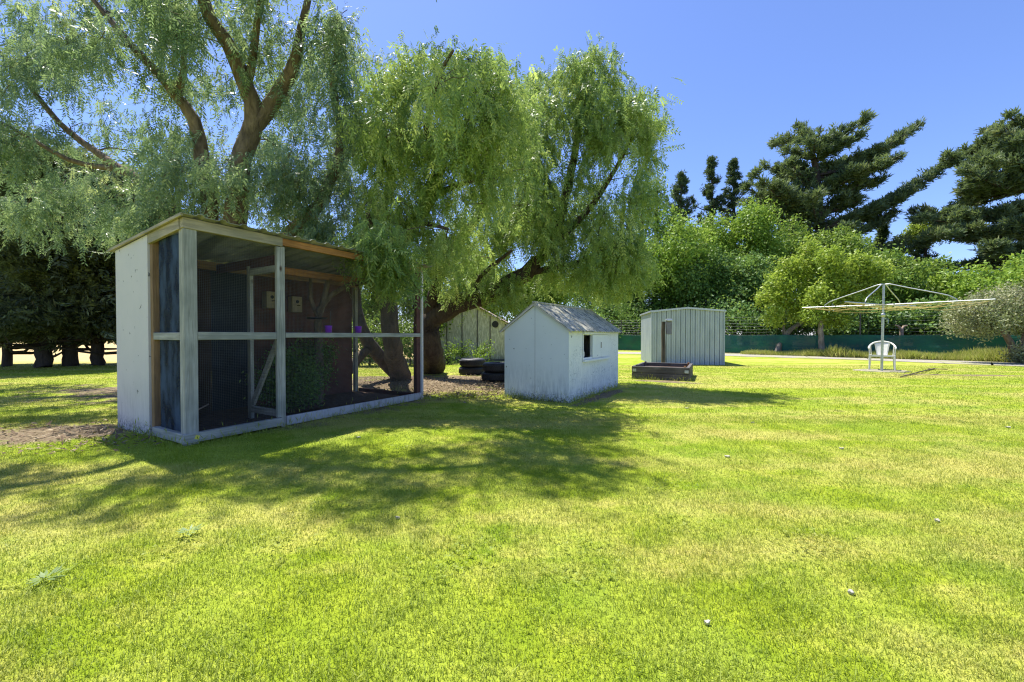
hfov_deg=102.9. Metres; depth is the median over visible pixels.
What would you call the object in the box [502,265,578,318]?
leafy tree
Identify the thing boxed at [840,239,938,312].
leafy tree
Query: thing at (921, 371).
fallen stick
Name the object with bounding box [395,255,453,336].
leafy tree
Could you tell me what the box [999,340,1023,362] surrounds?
bush
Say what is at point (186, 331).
aviary
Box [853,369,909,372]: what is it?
pavement
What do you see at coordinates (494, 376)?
tyre
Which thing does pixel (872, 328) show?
shrub
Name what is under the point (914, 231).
leafy tree
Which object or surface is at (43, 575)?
lawn weed
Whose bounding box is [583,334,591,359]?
window frame
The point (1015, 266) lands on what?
leafy tree
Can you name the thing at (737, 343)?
shade cloth fence
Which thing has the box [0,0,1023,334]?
sky
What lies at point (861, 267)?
garden tree
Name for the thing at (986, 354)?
tall grass
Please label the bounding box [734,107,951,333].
pine tree
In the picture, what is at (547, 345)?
playhouse
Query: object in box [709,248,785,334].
leafy tree
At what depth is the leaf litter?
4.64 m
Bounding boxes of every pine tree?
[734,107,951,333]
[903,106,1023,272]
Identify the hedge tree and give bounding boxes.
[0,124,84,366]
[0,125,131,367]
[0,141,146,365]
[0,160,147,365]
[8,189,151,354]
[68,220,117,345]
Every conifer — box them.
[660,169,703,249]
[691,155,743,257]
[718,156,748,334]
[743,186,780,252]
[873,224,892,246]
[906,217,939,268]
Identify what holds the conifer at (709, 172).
on the lawn at (108, 391)
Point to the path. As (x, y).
(938, 361)
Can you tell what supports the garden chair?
on the pavement
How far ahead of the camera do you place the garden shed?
13.86 m
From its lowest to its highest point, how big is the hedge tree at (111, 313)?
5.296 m
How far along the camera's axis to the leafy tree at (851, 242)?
27.86 m
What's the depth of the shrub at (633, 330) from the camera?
29.96 m
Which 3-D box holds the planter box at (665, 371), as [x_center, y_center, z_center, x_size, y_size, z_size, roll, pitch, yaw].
[3.639,0.699,9.792,1.220,0.320,1.556,0,1,26]
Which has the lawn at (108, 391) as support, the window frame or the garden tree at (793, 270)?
the garden tree at (793, 270)
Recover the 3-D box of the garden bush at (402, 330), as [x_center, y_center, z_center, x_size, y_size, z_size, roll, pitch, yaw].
[-3.422,-0.081,13.602,2.003,2.085,1.523,0,1,21]
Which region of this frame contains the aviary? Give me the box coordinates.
[106,212,431,445]
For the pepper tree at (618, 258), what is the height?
7.646 m
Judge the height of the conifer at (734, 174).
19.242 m
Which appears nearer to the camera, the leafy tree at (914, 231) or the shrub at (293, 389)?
the shrub at (293, 389)
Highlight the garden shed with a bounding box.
[640,307,725,364]
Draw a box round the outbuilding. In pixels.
[439,307,508,360]
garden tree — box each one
[749,234,828,351]
[796,238,902,349]
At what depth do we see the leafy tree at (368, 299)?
15.77 m
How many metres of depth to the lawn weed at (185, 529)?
2.03 m
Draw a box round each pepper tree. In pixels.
[0,0,436,284]
[326,25,562,380]
[423,30,685,373]
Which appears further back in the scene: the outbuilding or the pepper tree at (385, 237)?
the outbuilding
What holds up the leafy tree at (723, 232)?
on the lawn at (108, 391)
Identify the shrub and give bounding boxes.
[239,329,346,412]
[567,296,653,337]
[606,301,662,334]
[630,289,769,334]
[738,306,826,334]
[823,293,916,334]
[866,289,955,334]
[922,302,1019,334]
[935,278,1023,362]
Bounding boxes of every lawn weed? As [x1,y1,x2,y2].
[25,566,64,586]
[177,524,204,534]
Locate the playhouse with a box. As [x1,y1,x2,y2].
[499,301,622,402]
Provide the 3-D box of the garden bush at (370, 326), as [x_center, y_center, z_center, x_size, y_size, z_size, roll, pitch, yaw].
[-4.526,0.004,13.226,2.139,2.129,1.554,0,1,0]
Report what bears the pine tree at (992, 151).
on the lawn at (108, 391)
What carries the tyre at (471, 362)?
on the tyre at (470, 370)
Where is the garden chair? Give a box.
[868,341,896,370]
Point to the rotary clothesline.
(883, 304)
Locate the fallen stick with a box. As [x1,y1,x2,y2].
[900,368,947,376]
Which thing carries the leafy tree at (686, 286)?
on the lawn at (108, 391)
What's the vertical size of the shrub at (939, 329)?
2.885 m
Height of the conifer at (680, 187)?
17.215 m
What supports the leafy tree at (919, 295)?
on the lawn at (108, 391)
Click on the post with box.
(663, 343)
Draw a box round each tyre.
[459,358,485,366]
[459,366,483,374]
[481,371,504,381]
[482,362,504,371]
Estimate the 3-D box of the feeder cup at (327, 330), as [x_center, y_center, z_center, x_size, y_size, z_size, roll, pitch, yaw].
[-2.523,-0.266,5.617,0.104,0.300,0.117,1,1,38]
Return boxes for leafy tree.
[352,285,411,331]
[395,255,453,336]
[460,259,529,323]
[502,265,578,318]
[562,244,635,320]
[614,247,690,316]
[629,163,659,334]
[631,201,725,308]
[642,165,673,301]
[664,244,744,308]
[684,208,739,299]
[708,195,795,331]
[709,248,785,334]
[764,213,828,310]
[805,223,885,305]
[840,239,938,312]
[898,251,964,311]
[900,221,949,272]
[921,259,1023,303]
[989,250,1023,286]
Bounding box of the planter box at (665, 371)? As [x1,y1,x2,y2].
[632,361,692,380]
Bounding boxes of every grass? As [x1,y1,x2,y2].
[740,344,1012,361]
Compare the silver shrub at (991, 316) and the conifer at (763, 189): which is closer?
the silver shrub at (991, 316)
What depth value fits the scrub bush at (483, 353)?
14.68 m
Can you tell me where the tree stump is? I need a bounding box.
[895,325,907,334]
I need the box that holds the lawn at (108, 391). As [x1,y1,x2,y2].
[0,337,1023,681]
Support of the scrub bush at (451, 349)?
on the lawn at (108, 391)
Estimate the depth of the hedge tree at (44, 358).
11.84 m
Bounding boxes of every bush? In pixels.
[352,310,403,365]
[380,313,442,364]
[442,337,462,363]
[446,339,473,362]
[472,339,495,361]
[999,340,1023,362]
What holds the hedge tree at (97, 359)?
on the lawn at (108, 391)
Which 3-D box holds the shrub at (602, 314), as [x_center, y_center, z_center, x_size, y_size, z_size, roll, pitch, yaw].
[7.078,-1.601,30.549,7.938,4.658,8.380,0,1,0]
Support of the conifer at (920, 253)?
on the lawn at (108, 391)
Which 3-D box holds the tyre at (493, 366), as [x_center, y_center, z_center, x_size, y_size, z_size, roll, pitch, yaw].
[-0.315,0.568,8.960,0.676,0.200,0.676,1,1,38]
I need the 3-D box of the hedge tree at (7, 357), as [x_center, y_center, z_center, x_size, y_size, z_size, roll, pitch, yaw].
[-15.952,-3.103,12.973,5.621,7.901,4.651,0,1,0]
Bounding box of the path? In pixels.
[618,352,1023,365]
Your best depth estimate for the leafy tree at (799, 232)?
29.84 m
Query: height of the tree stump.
1.498 m
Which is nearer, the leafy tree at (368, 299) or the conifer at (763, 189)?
the leafy tree at (368, 299)
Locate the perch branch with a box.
[308,278,365,401]
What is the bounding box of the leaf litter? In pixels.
[0,374,524,453]
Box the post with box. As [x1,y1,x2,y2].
[661,319,672,362]
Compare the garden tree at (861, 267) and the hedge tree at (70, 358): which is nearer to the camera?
the hedge tree at (70, 358)
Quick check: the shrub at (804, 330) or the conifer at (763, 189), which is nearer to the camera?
the shrub at (804, 330)
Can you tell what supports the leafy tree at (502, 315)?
on the lawn at (108, 391)
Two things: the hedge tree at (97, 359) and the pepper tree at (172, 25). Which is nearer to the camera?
the pepper tree at (172, 25)
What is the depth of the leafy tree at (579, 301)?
31.87 m
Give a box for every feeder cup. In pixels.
[325,320,330,332]
[355,326,361,332]
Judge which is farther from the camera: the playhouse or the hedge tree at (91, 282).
the hedge tree at (91, 282)
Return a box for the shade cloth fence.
[614,312,1020,353]
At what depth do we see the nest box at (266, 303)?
5.69 m
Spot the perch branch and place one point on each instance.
(318, 329)
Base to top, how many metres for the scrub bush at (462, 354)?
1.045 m
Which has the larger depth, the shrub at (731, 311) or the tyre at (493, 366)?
the shrub at (731, 311)
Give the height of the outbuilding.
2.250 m
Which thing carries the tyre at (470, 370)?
on the lawn at (108, 391)
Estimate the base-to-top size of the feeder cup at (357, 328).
0.300 m
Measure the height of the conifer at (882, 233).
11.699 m
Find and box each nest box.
[262,291,274,308]
[288,296,301,312]
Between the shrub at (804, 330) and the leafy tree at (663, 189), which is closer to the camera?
the shrub at (804, 330)
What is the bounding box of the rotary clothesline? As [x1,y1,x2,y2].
[802,284,995,370]
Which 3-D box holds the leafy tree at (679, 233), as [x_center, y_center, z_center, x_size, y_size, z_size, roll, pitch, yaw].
[11.475,-4.774,30.156,8.086,10.808,8.517,0,1,0]
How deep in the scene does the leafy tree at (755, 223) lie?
28.50 m
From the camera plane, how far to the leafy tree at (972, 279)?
22.30 m
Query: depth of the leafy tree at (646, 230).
30.31 m
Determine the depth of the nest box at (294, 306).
6.02 m
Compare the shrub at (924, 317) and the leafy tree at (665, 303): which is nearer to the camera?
the shrub at (924, 317)
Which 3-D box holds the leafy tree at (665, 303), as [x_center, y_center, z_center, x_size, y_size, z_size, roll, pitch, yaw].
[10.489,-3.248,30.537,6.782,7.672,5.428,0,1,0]

